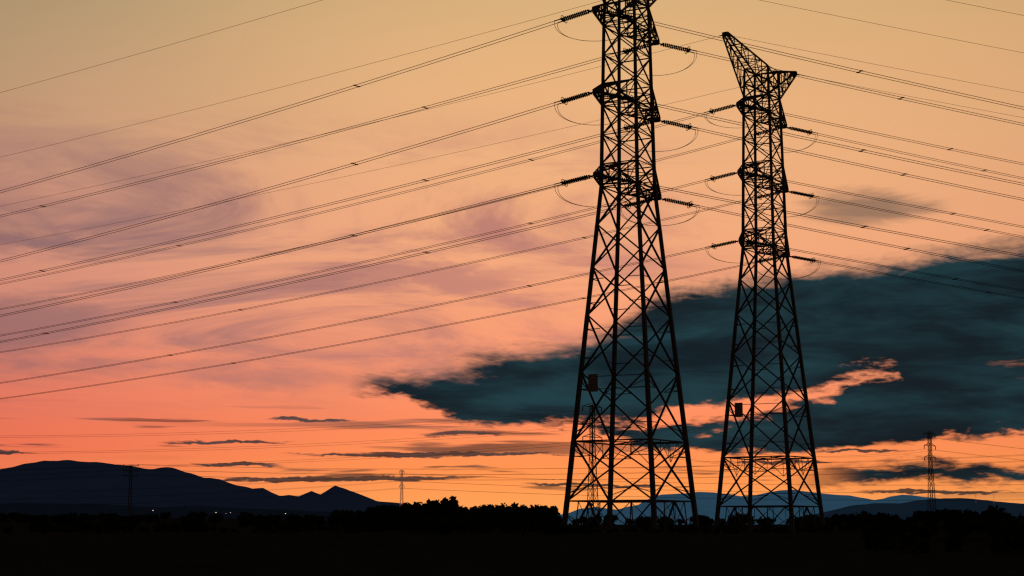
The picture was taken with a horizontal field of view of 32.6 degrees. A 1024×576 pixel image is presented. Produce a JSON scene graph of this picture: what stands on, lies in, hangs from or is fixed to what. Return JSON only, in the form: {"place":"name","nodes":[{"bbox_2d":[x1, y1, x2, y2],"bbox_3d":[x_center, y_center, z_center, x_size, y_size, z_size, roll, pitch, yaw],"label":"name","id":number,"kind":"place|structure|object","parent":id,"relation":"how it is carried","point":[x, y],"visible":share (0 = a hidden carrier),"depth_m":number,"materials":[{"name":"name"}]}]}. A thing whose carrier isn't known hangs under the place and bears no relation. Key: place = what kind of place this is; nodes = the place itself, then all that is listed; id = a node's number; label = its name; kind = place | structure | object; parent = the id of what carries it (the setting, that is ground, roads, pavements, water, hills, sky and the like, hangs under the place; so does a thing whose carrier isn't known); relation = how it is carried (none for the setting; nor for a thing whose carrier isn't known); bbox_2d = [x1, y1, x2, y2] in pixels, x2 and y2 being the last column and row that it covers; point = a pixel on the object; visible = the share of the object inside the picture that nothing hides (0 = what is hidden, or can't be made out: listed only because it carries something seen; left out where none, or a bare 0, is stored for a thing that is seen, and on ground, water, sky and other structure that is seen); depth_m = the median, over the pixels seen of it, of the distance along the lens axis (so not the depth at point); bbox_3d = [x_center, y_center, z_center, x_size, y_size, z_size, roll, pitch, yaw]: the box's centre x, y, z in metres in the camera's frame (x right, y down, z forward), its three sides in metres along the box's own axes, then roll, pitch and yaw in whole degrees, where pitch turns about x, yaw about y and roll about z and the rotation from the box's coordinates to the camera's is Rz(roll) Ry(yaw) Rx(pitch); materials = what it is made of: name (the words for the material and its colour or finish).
{"place":"outdoors","nodes":[
{"label":"outdoors","id":0,"kind":"place"},
{"bbox_2d":[0,503,330,520],"bbox_3d":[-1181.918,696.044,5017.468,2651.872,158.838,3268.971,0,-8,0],"label":"foothills","id":1,"kind":"structure","parent":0,"point":[52,509],"depth_m":4942.86,"materials":[{"name":"grey"}]},
{"bbox_2d":[0,460,401,512],"bbox_3d":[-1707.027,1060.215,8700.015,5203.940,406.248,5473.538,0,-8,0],"label":"mountain","id":2,"kind":"structure","parent":0,"point":[14,488],"depth_m":8258.80,"materials":[{"name":"blue"}]},
{"bbox_2d":[0,517,1023,575],"bbox_3d":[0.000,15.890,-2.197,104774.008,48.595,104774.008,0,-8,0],"label":"ground","id":3,"kind":"structure","parent":0,"point":[241,551],"depth_m":67.63,"materials":[{"name":"soil"}]},
{"bbox_2d":[123,464,138,517],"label":"transmission tower","id":4,"kind":"structure","parent":3,"relation":"on","point":[129,487],"depth_m":379.52,"materials":[{"name":"metal"}]},
{"bbox_2d":[399,470,404,504],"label":"pylon","id":5,"kind":"object","parent":3,"relation":"on","point":[401,477],"visible":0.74,"depth_m":993.14,"materials":[{"name":"grey metal"}]},
{"bbox_2d":[0,411,1023,505],"bbox_3d":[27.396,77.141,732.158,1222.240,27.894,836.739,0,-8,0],"label":"distant lines","id":6,"kind":"object","parent":5,"relation":"on","point":[5,469],"visible":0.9,"depth_m":465.23,"materials":[{"name":"grey metal"}]},
{"bbox_2d":[0,496,1023,554],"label":"trees","id":7,"kind":"object","parent":3,"relation":"on","point":[1004,530],"visible":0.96,"depth_m":124.35,"materials":[{"name":"black plant"}]},
{"bbox_2d":[582,403,601,528],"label":"pylon","id":8,"kind":"object","parent":3,"relation":"on","point":[592,494],"visible":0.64,"depth_m":478.15,"materials":[{"name":"metal"}]},
{"bbox_2d":[562,0,699,532],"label":"transmission tower","id":9,"kind":"structure","parent":3,"relation":"on","point":[655,195],"depth_m":126.21,"materials":[{"name":"metal"}]},
{"bbox_2d":[554,9,699,208],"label":"line insulators","id":10,"kind":"object","parent":9,"relation":"attached to","point":[585,94],"visible":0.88,"depth_m":125.21,"materials":[{"name":"black glass"}]},
{"bbox_2d":[0,0,1023,342],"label":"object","id":11,"kind":"object","parent":10,"relation":"attached to","point":[514,158],"visible":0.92,"depth_m":137.63,"materials":[{"name":"grey metal"}]},
{"bbox_2d":[714,32,824,531],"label":"transmission tower","id":12,"kind":"structure","parent":3,"relation":"on","point":[783,188],"depth_m":154.07,"materials":[{"name":"metal"}]},
{"bbox_2d":[704,35,820,263],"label":"line insulators","id":13,"kind":"object","parent":12,"relation":"attached to","point":[767,177],"visible":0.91,"depth_m":153.04,"materials":[{"name":"black glass"}]},
{"bbox_2d":[0,36,1023,398],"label":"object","id":14,"kind":"object","parent":13,"relation":"attached to","point":[530,250],"visible":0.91,"depth_m":168.55,"materials":[{"name":"grey metal"}]},
{"bbox_2d":[923,431,935,510],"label":"pylon","id":15,"kind":"object","parent":3,"relation":"on","point":[929,445],"visible":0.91,"depth_m":616.84,"materials":[{"name":"metal"}]},
{"bbox_2d":[0,0,1023,513],"label":"sky","id":16,"kind":"structure","parent":0,"point":[886,358],"materials":[{"name":"orange"}]},
{"bbox_2d":[562,490,1021,524],"bbox_3d":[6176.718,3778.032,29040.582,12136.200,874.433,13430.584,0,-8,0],"label":"mountain","id":17,"kind":"structure","parent":0,"point":[706,506],"depth_m":28536.26,"materials":[{"name":"blue stone"}]},
{"bbox_2d":[813,498,1023,522],"bbox_3d":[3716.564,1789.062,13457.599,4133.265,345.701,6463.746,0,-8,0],"label":"mountain","id":18,"kind":"structure","parent":0,"point":[904,510],"depth_m":13203.45,"materials":[{"name":"blue"}]}
]}

